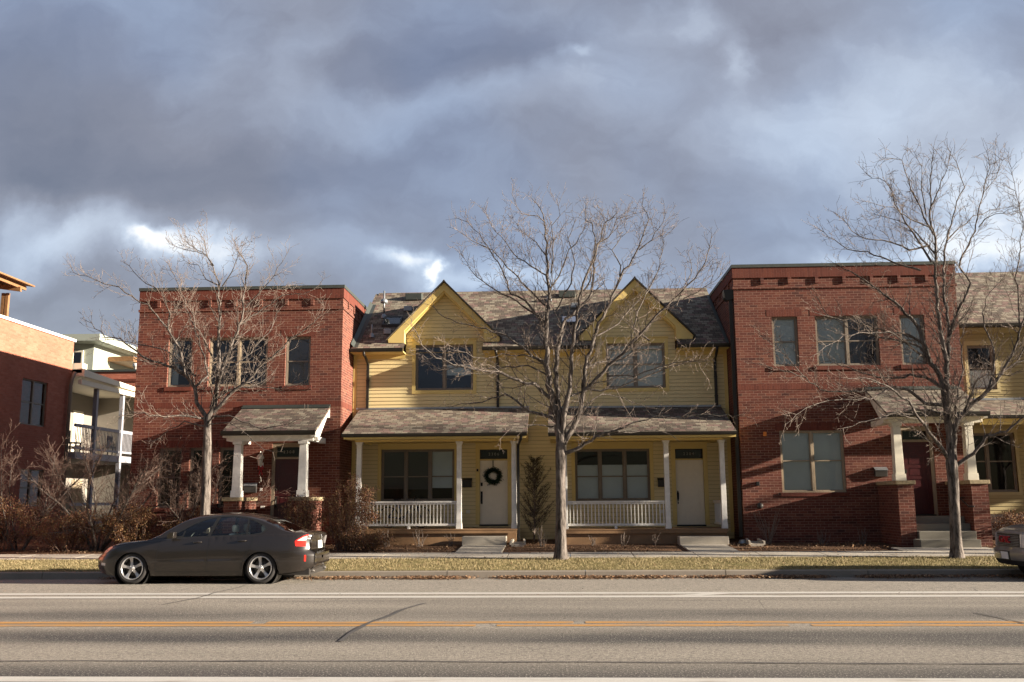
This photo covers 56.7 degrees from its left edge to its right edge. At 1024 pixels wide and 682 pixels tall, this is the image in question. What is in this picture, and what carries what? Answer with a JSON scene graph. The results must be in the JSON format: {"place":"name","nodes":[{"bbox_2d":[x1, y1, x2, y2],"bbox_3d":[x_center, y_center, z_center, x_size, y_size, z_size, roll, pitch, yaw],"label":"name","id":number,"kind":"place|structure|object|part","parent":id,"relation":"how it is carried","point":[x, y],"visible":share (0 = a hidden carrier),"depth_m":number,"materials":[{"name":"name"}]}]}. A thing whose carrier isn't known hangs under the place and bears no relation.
{"place":"outdoors","nodes":[
{"label":"outdoors","id":0,"kind":"place"},
{"bbox_2d":[46,527,114,533],"bbox_3d":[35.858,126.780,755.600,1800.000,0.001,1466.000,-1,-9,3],"label":"ground","id":1,"kind":"structure","parent":0,"point":[73,531],"depth_m":36.38,"materials":[{"name":"brown soil"}]},
{"bbox_2d":[61,334,137,369],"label":"green grey building","id":2,"kind":"structure","parent":1,"relation":"on","point":[116,355],"depth_m":57.40,"materials":[{"name":"paint"}]},
{"bbox_2d":[73,350,83,362],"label":"window","id":3,"kind":"structure","parent":2,"relation":"in","point":[78,355],"depth_m":56.85,"materials":[{"name":"black glass"}]},
{"bbox_2d":[97,353,109,369],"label":"window","id":4,"kind":"structure","parent":2,"relation":"in","point":[98,353],"depth_m":57.64,"materials":[{"name":"beige paint"}]},
{"bbox_2d":[88,363,136,386],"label":"brick building","id":5,"kind":"structure","parent":1,"relation":"on","point":[127,376],"depth_m":51.42,"materials":[{"name":"red brick"}]},
{"bbox_2d":[166,585,245,603],"bbox_3d":[-5.427,4.578,17.199,0.177,0.029,3.730,-1,-9,4],"label":"crack","id":6,"kind":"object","parent":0,"point":[206,595],"depth_m":16.84,"materials":[{"name":"grey asphalt"}]},
{"bbox_2d":[455,545,505,552],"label":"path","id":7,"kind":"structure","parent":0,"point":[478,548],"depth_m":26.34,"materials":[{"name":"concrete"}]},
{"bbox_2d":[0,550,993,559],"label":"sidewalk","id":8,"kind":"structure","parent":0,"point":[591,554],"depth_m":24.33,"materials":[{"name":"concrete"}]},
{"bbox_2d":[0,533,994,553],"bbox_3d":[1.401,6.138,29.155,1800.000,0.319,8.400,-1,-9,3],"label":"ground","id":9,"kind":"structure","parent":0,"point":[31,545],"depth_m":26.86,"materials":[{"name":"brown soil"}]},
{"bbox_2d":[0,493,53,550],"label":"leafy shrub","id":10,"kind":"object","parent":9,"relation":"on","point":[18,509],"visible":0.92,"depth_m":27.35,"materials":[{"name":"brown plant"}]},
{"bbox_2d":[0,419,110,550],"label":"bare shrub","id":11,"kind":"object","parent":9,"relation":"on","point":[29,538],"visible":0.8,"depth_m":27.93,"materials":[{"name":"brown plant"}]},
{"bbox_2d":[0,314,134,533],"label":"brick apartment building","id":12,"kind":"structure","parent":9,"relation":"on","point":[52,390],"depth_m":36.66,"materials":[{"name":"red brick"}]},
{"bbox_2d":[0,272,34,316],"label":"timber pergola","id":13,"kind":"object","parent":12,"relation":"on","point":[9,282],"visible":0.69,"depth_m":36.99,"materials":[{"name":"brown wood"}]},
{"bbox_2d":[19,469,42,506],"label":"window","id":14,"kind":"structure","parent":12,"relation":"in","point":[29,487],"depth_m":34.99,"materials":[{"name":"brown glass"}]},
{"bbox_2d":[19,378,46,426],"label":"window","id":15,"kind":"structure","parent":12,"relation":"in","point":[33,382],"depth_m":35.28,"materials":[{"name":"brown glass"}]},
{"bbox_2d":[69,430,80,451],"bbox_3d":[-18.114,4.148,39.139,0.530,0.950,0.500,-1,-9,3],"label":"patio chair","id":16,"kind":"object","parent":12,"relation":"on","point":[70,443],"visible":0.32,"depth_m":39.30,"materials":[{"name":"black metal"}]},
{"bbox_2d":[69,480,81,517],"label":"door","id":17,"kind":"structure","parent":12,"relation":"in","point":[75,487],"depth_m":43.06,"materials":[{"name":"white"}]},
{"bbox_2d":[70,410,83,451],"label":"door","id":18,"kind":"structure","parent":12,"relation":"in","point":[77,415],"depth_m":43.14,"materials":[{"name":"beige paint"}]},
{"bbox_2d":[107,436,121,455],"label":"patio chair","id":19,"kind":"object","parent":12,"relation":"on","point":[111,445],"visible":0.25,"depth_m":42.96,"materials":[{"name":"black metal"}]},
{"bbox_2d":[23,507,112,551],"bbox_3d":[-12.628,5.372,27.066,2.499,1.272,1.791,3,-10,-19],"label":"leafy shrub","id":20,"kind":"object","parent":9,"relation":"on","point":[66,537],"visible":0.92,"depth_m":26.87,"materials":[{"name":"brown plant"}]},
{"bbox_2d":[7,427,224,551],"bbox_3d":[-11.392,4.284,27.576,5.657,3.608,4.390,-5,-11,28],"label":"bare shrub","id":21,"kind":"object","parent":9,"relation":"on","point":[124,503],"visible":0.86,"depth_m":27.14,"materials":[{"name":"brown plant"}]},
{"bbox_2d":[93,500,179,543],"bbox_3d":[-10.584,5.237,26.970,2.434,1.490,1.807,4,-10,-23],"label":"leafy shrub","id":22,"kind":"object","parent":9,"relation":"on","point":[124,535],"visible":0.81,"depth_m":26.68,"materials":[{"name":"brown plant"}]},
{"bbox_2d":[169,505,222,534],"bbox_3d":[-8.863,5.326,27.049,1.933,1.299,1.663,-1,-9,3],"label":"leafy shrub","id":23,"kind":"object","parent":9,"relation":"on","point":[220,531],"visible":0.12,"depth_m":27.11,"materials":[{"name":"brown plant"}]},
{"bbox_2d":[139,441,292,527],"bbox_3d":[-9.338,4.345,27.756,3.984,3.449,4.902,-9,-12,40],"label":"bare shrub","id":24,"kind":"object","parent":9,"relation":"on","point":[180,516],"visible":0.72,"depth_m":28.02,"materials":[{"name":"brown plant"}]},
{"bbox_2d":[127,285,366,544],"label":"brick townhouse","id":25,"kind":"structure","parent":9,"relation":"on","point":[315,458],"depth_m":29.42,"materials":[{"name":"red brick"}]},
{"bbox_2d":[157,448,181,507],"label":"window","id":26,"kind":"structure","parent":25,"relation":"in","point":[166,449],"depth_m":29.21,"materials":[{"name":"brown glass"}]},
{"bbox_2d":[167,338,192,386],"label":"window","id":27,"kind":"structure","parent":25,"relation":"in","point":[172,382],"depth_m":29.81,"materials":[{"name":"grey glass"}]},
{"bbox_2d":[188,448,212,507],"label":"window","id":28,"kind":"structure","parent":25,"relation":"in","point":[192,449],"depth_m":29.21,"materials":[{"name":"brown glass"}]},
{"bbox_2d":[218,448,233,507],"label":"window","id":29,"kind":"structure","parent":25,"relation":"in","point":[222,449],"depth_m":29.12,"materials":[{"name":"brown glass"}]},
{"bbox_2d":[208,337,267,386],"bbox_3d":[-8.531,0.669,29.732,1.860,1.540,0.187,-1,-9,3],"label":"window","id":30,"kind":"structure","parent":25,"relation":"in","point":[224,346],"depth_m":29.75,"materials":[{"name":"beige glass"}]},
{"bbox_2d":[243,483,256,492],"bbox_3d":[-7.947,4.453,28.844,0.404,0.295,0.131,-1,-9,3],"label":"mailbox","id":31,"kind":"object","parent":25,"relation":"attached to","point":[250,487],"visible":0.95,"depth_m":28.80,"materials":[{"name":"metal"}]},
{"bbox_2d":[256,451,263,466],"bbox_3d":[-7.647,3.595,28.889,0.236,0.480,0.312,-1,-9,3],"label":"wall lantern","id":32,"kind":"object","parent":25,"relation":"attached to","point":[260,460],"depth_m":28.78,"materials":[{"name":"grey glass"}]},
{"bbox_2d":[258,465,263,482],"bbox_3d":[-7.616,4.024,28.761,0.179,0.534,0.072,-1,-9,3],"label":"bow","id":33,"kind":"object","parent":32,"relation":"hanging from","point":[261,467],"visible":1,"depth_m":28.77,"materials":[{"name":"red fabric"}]},
{"bbox_2d":[273,446,299,528],"bbox_3d":[-6.833,4.479,28.904,0.800,2.550,0.117,-1,-9,3],"label":"door","id":34,"kind":"structure","parent":25,"relation":"in","point":[286,470],"depth_m":28.95,"materials":[{"name":"paint"}]},
{"bbox_2d":[285,337,310,385],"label":"window","id":35,"kind":"structure","parent":25,"relation":"in","point":[297,359],"depth_m":29.64,"materials":[{"name":"grey glass"}]},
{"bbox_2d":[278,490,326,530],"bbox_3d":[-5.920,5.053,26.774,1.483,1.714,1.492,-1,-9,3],"label":"leafy shrub","id":36,"kind":"object","parent":9,"relation":"on","point":[304,506],"visible":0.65,"depth_m":26.77,"materials":[{"name":"brown plant"}]},
{"bbox_2d":[314,471,382,550],"bbox_3d":[-4.636,4.802,26.818,2.100,2.208,1.799,-1,-9,3],"label":"leafy shrub","id":37,"kind":"object","parent":9,"relation":"on","point":[351,505],"visible":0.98,"depth_m":26.50,"materials":[{"name":"brown plant"}]},
{"bbox_2d":[340,524,399,551],"bbox_3d":[-4.030,5.455,26.273,1.618,0.771,1.334,-6,-11,29],"label":"leafy shrub","id":38,"kind":"object","parent":9,"relation":"on","point":[373,544],"visible":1,"depth_m":26.07,"materials":[{"name":"brown plant"}]},
{"bbox_2d":[378,530,389,546],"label":"dry stalks","id":39,"kind":"object","parent":9,"relation":"on","point":[386,539],"visible":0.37,"depth_m":27.61,"materials":[{"name":"brown plant"}]},
{"bbox_2d":[413,527,427,546],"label":"dry stalks","id":40,"kind":"object","parent":9,"relation":"on","point":[418,540],"visible":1,"depth_m":27.58,"materials":[{"name":"brown plant"}]},
{"bbox_2d":[446,533,454,545],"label":"dry stalks","id":41,"kind":"object","parent":9,"relation":"on","point":[450,541],"visible":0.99,"depth_m":27.62,"materials":[{"name":"brown plant"}]},
{"bbox_2d":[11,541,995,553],"bbox_3d":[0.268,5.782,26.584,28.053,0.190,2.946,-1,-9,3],"label":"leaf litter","id":42,"kind":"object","parent":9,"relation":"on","point":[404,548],"visible":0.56,"depth_m":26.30,"materials":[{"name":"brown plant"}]},
{"bbox_2d":[510,539,525,546],"bbox_3d":[0.179,5.875,27.659,0.460,0.200,0.650,-1,-9,3],"label":"splash block","id":43,"kind":"object","parent":9,"relation":"on","point":[521,544],"depth_m":27.35,"materials":[{"name":"concrete"}]},
{"bbox_2d":[511,454,554,540],"bbox_3d":[0.732,4.853,29.345,1.557,2.750,1.160,-1,-9,3],"label":"sparse evergreen","id":44,"kind":"object","parent":9,"relation":"on","point":[534,511],"visible":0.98,"depth_m":29.32,"materials":[{"name":"green plant"}]},
{"bbox_2d":[341,276,736,545],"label":"clapboard duplex","id":45,"kind":"structure","parent":9,"relation":"on","point":[409,443],"depth_m":30.38,"materials":[{"name":"yellow wood"}]},
{"bbox_2d":[378,496,431,527],"bbox_3d":[-3.337,5.325,29.566,1.680,0.973,0.508,-1,-9,3],"label":"bicycle","id":46,"kind":"object","parent":45,"relation":"on","point":[403,518],"visible":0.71,"depth_m":29.54,"materials":[{"name":"metal"}]},
{"bbox_2d":[381,449,453,500],"bbox_3d":[-3.010,4.306,30.481,2.360,1.640,0.110,-1,-9,3],"label":"window","id":47,"kind":"structure","parent":45,"relation":"in","point":[428,469],"depth_m":30.54,"materials":[{"name":"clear glass"}]},
{"bbox_2d":[416,345,472,389],"bbox_3d":[-2.198,0.874,31.013,1.880,1.495,0.110,-1,-9,3],"label":"window","id":48,"kind":"structure","parent":45,"relation":"in","point":[449,371],"depth_m":31.01,"materials":[{"name":"black glass"}]},
{"bbox_2d":[462,478,471,486],"bbox_3d":[-1.429,4.502,30.181,0.324,0.295,0.131,-1,-9,3],"label":"mailbox","id":49,"kind":"object","parent":45,"relation":"attached to","point":[466,482],"visible":0.88,"depth_m":30.14,"materials":[{"name":"brown metal"}]},
{"bbox_2d":[479,449,507,525],"bbox_3d":[-0.580,4.663,30.255,0.925,2.400,0.180,-1,-9,3],"label":"door","id":50,"kind":"structure","parent":45,"relation":"in","point":[493,499],"depth_m":30.22,"materials":[{"name":"beige paint"}]},
{"bbox_2d":[483,466,502,485],"bbox_3d":[-0.587,4.215,30.281,0.701,0.818,0.205,-1,-9,3],"label":"wreath","id":51,"kind":"object","parent":50,"relation":"hanging from","point":[491,480],"visible":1,"depth_m":30.24,"materials":[{"name":"green plant"}]},
{"bbox_2d":[575,449,650,500],"bbox_3d":[3.191,4.251,30.196,2.365,1.625,0.110,-1,-9,3],"label":"window","id":52,"kind":"structure","parent":45,"relation":"in","point":[624,482],"depth_m":30.19,"materials":[{"name":"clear glass"}]},
{"bbox_2d":[606,343,665,387],"bbox_3d":[3.990,0.805,30.731,1.890,1.460,0.110,-1,-9,3],"label":"window","id":53,"kind":"structure","parent":45,"relation":"in","point":[656,381],"depth_m":30.75,"materials":[{"name":"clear glass"}]},
{"bbox_2d":[657,478,663,486],"bbox_3d":[4.730,4.450,29.897,0.294,0.285,0.131,-1,-9,3],"label":"mailbox","id":54,"kind":"object","parent":45,"relation":"attached to","point":[660,482],"visible":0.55,"depth_m":29.85,"materials":[{"name":"brown metal"}]},
{"bbox_2d":[675,449,705,525],"bbox_3d":[5.614,4.614,29.970,0.915,2.405,0.180,-1,-9,3],"label":"door","id":55,"kind":"structure","parent":45,"relation":"in","point":[689,473],"depth_m":29.96,"materials":[{"name":"beige paint"}]},
{"bbox_2d":[534,527,548,546],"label":"dry stalks","id":56,"kind":"object","parent":9,"relation":"on","point":[542,540],"visible":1,"depth_m":27.28,"materials":[{"name":"brown plant"}]},
{"bbox_2d":[589,536,596,545],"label":"dry stalks","id":57,"kind":"object","parent":9,"relation":"on","point":[592,543],"visible":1,"depth_m":27.44,"materials":[{"name":"brown plant"}]},
{"bbox_2d":[746,538,764,545],"bbox_3d":[6.929,5.749,27.106,0.460,0.200,0.650,-1,-9,3],"label":"splash block","id":58,"kind":"object","parent":9,"relation":"on","point":[760,542],"depth_m":26.89,"materials":[{"name":"concrete"}]},
{"bbox_2d":[754,510,779,543],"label":"dry stalks","id":59,"kind":"object","parent":9,"relation":"on","point":[771,535],"visible":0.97,"depth_m":27.42,"materials":[{"name":"brown plant"}]},
{"bbox_2d":[817,532,830,543],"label":"dry stalks","id":60,"kind":"object","parent":9,"relation":"on","point":[822,537],"visible":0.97,"depth_m":27.36,"materials":[{"name":"brown plant"}]},
{"bbox_2d":[709,261,992,547],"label":"brick townhouse","id":61,"kind":"structure","parent":9,"relation":"on","point":[810,479],"depth_m":28.57,"materials":[{"name":"red brick"}]},
{"bbox_2d":[771,317,798,365],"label":"window","id":62,"kind":"structure","parent":61,"relation":"in","point":[788,325],"depth_m":29.13,"materials":[{"name":"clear glass"}]},
{"bbox_2d":[779,430,845,492],"bbox_3d":[8.988,3.607,28.455,1.890,1.840,0.110,-1,-9,3],"label":"window","id":63,"kind":"structure","parent":61,"relation":"in","point":[811,461],"depth_m":28.48,"materials":[{"name":"grey glass"}]},
{"bbox_2d":[815,316,879,365],"bbox_3d":[10.216,0.010,29.054,1.890,1.531,0.187,-1,-9,3],"label":"window","id":64,"kind":"structure","parent":61,"relation":"in","point":[852,345],"depth_m":29.06,"materials":[{"name":"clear glass"}]},
{"bbox_2d":[873,467,887,476],"bbox_3d":[10.934,3.875,28.146,0.384,0.285,0.131,-1,-9,3],"label":"mailbox","id":65,"kind":"object","parent":61,"relation":"attached to","point":[880,471],"visible":1,"depth_m":28.10,"materials":[{"name":"metal"}]},
{"bbox_2d":[899,315,926,364],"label":"window","id":66,"kind":"structure","parent":61,"relation":"in","point":[913,331],"depth_m":28.96,"materials":[{"name":"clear glass"}]},
{"bbox_2d":[901,430,936,515],"bbox_3d":[12.049,3.904,28.210,0.840,2.525,0.180,-1,-9,3],"label":"door","id":67,"kind":"structure","parent":61,"relation":"in","point":[917,467],"depth_m":28.22,"materials":[{"name":"paint"}]},
{"bbox_2d":[857,529,867,543],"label":"dry stalks","id":68,"kind":"object","parent":9,"relation":"on","point":[862,535],"visible":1,"depth_m":27.14,"materials":[{"name":"brown plant"}]},
{"bbox_2d":[955,272,1023,536],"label":"clapboard house","id":69,"kind":"structure","parent":9,"relation":"on","point":[1000,465],"depth_m":30.19,"materials":[{"name":"beige wood"}]},
{"bbox_2d":[967,346,995,388],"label":"window","id":70,"kind":"structure","parent":69,"relation":"in","point":[983,386],"depth_m":30.20,"materials":[{"name":"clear glass"}]},
{"bbox_2d":[973,433,1017,491],"bbox_3d":[14.868,3.801,29.699,1.680,1.830,0.075,-1,-9,3],"label":"window","id":71,"kind":"structure","parent":69,"relation":"in","point":[987,461],"depth_m":29.67,"materials":[{"name":"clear glass"}]},
{"bbox_2d":[991,509,1023,535],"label":"leafy shrub","id":72,"kind":"object","parent":9,"relation":"on","point":[1009,520],"visible":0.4,"depth_m":26.56,"materials":[{"name":"brown plant"}]},
{"bbox_2d":[0,554,1018,571],"bbox_3d":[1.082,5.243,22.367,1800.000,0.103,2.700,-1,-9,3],"label":"verge","id":73,"kind":"structure","parent":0,"point":[594,564],"depth_m":22.17,"materials":[{"name":"plant"}]},
{"bbox_2d":[61,209,345,534],"bbox_3d":[-7.952,1.092,24.827,7.694,9.229,3.029,-1,-9,3],"label":"street tree","id":74,"kind":"object","parent":73,"relation":"on","point":[205,497],"visible":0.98,"depth_m":24.64,"materials":[{"name":"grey plant"}]},
{"bbox_2d":[402,179,757,559],"bbox_3d":[1.413,0.509,23.963,9.159,10.039,3.038,-2,-10,9],"label":"street tree","id":75,"kind":"object","parent":73,"relation":"on","point":[558,419],"visible":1,"depth_m":23.97,"materials":[{"name":"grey plant"}]},
{"bbox_2d":[748,132,1023,558],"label":"street tree","id":76,"kind":"object","parent":73,"relation":"on","point":[952,463],"visible":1,"depth_m":23.63,"materials":[{"name":"grey plant"}]},
{"bbox_2d":[0,593,1023,677],"bbox_3d":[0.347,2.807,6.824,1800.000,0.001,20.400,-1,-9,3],"label":"road","id":77,"kind":"structure","parent":0,"point":[712,651],"depth_m":11.44,"materials":[{"name":"grey asphalt"}]},
{"bbox_2d":[0,624,300,624],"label":"road marking","id":78,"kind":"object","parent":77,"relation":"on","point":[150,624],"visible":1,"depth_m":12.90,"materials":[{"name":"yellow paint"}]},
{"bbox_2d":[338,603,424,640],"bbox_3d":[-1.797,3.886,13.270,0.234,0.001,4.199,-2,-10,8],"label":"road crack","id":79,"kind":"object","parent":77,"relation":"on","point":[354,630],"depth_m":12.86,"materials":[{"name":"black asphalt"}]},
{"bbox_2d":[0,676,1023,681],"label":"road marking","id":80,"kind":"object","parent":77,"relation":"on","point":[258,679],"visible":1,"depth_m":8.79,"materials":[{"name":"white paint"}]},
{"bbox_2d":[0,595,1023,597],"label":"road marking","id":81,"kind":"object","parent":77,"relation":"on","point":[537,596],"visible":1,"depth_m":16.24,"materials":[{"name":"white paint"}]},
{"bbox_2d":[0,591,1023,594],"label":"road marking","id":82,"kind":"object","parent":77,"relation":"on","point":[504,593],"visible":1,"depth_m":16.91,"materials":[{"name":"white paint"}]},
{"bbox_2d":[0,621,1023,622],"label":"road marking","id":83,"kind":"object","parent":77,"relation":"on","point":[585,621],"visible":1,"depth_m":12.85,"materials":[{"name":"yellow paint"}]},
{"bbox_2d":[0,624,1023,625],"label":"road marking","id":84,"kind":"object","parent":77,"relation":"on","point":[585,625],"visible":1,"depth_m":12.53,"materials":[{"name":"yellow paint"}]},
{"bbox_2d":[0,660,1023,663],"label":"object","id":85,"kind":"structure","parent":77,"relation":"on","point":[478,661],"depth_m":9.75,"materials":[{"name":"white paint"}]},
{"bbox_2d":[364,599,894,600],"bbox_3d":[4.010,4.215,15.470,17.502,0.001,0.123,-1,-9,2],"label":"crack","id":86,"kind":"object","parent":77,"relation":"on","point":[422,600],"depth_m":15.71,"materials":[{"name":"grey asphalt"}]},
{"bbox_2d":[685,593,730,594],"bbox_3d":[3.260,4.383,16.419,1.121,0.001,0.258,4,-10,-25],"label":"road marking","id":87,"kind":"object","parent":77,"relation":"on","point":[703,594],"visible":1,"depth_m":16.43,"materials":[{"name":"white paint"}]},
{"bbox_2d":[0,577,1023,592],"bbox_3d":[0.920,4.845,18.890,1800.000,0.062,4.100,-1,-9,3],"label":"road","id":88,"kind":"structure","parent":0,"point":[769,584],"depth_m":18.70,"materials":[{"name":"grey asphalt"}]},
{"bbox_2d":[98,513,328,583],"bbox_3d":[-6.419,4.475,20.486,4.805,1.518,2.051,-1,-9,3],"label":"parked car","id":89,"kind":"object","parent":88,"relation":"on","point":[272,553],"visible":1,"depth_m":19.66,"materials":[{"name":"dark grey paint"},{"name":"glass"},{"name":"dark steel"}]},
{"bbox_3d":[-6.839,4.438,19.654,1.108,0.712,0.067,-1,-9,3],"label":"door","id":90,"kind":"part","parent":89,"relation":"part of","materials":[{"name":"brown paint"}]},
{"bbox_3d":[-5.837,4.405,19.615,0.958,0.741,0.077,-1,-9,3],"label":"door","id":91,"kind":"part","parent":89,"relation":"part of","materials":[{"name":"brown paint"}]},
{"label":"rear window","id":92,"kind":"part","parent":89,"relation":"part of","materials":[{"name":"black glass"}]},
{"bbox_2d":[0,569,1023,579],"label":"kerb","id":93,"kind":"structure","parent":88,"relation":"on","point":[472,573],"depth_m":20.84,"materials":[{"name":"concrete"}]},
{"bbox_2d":[5,550,1023,595],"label":"gutter leaves","id":94,"kind":"object","parent":88,"relation":"on","point":[795,576],"visible":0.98,"depth_m":20.55,"materials":[{"name":"brown plant"}]},
{"bbox_2d":[993,524,1023,572],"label":"parked car","id":95,"kind":"object","parent":88,"relation":"on","point":[1008,548],"visible":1,"depth_m":19.63,"materials":[{"name":"grey paint"}]},
{"bbox_2d":[681,544,737,551],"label":"path","id":96,"kind":"structure","parent":0,"point":[707,548],"depth_m":26.06,"materials":[{"name":"concrete"}]},
{"bbox_2d":[891,547,992,550],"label":"path","id":97,"kind":"structure","parent":0,"point":[937,549],"depth_m":25.08,"materials":[{"name":"concrete"}]}
]}

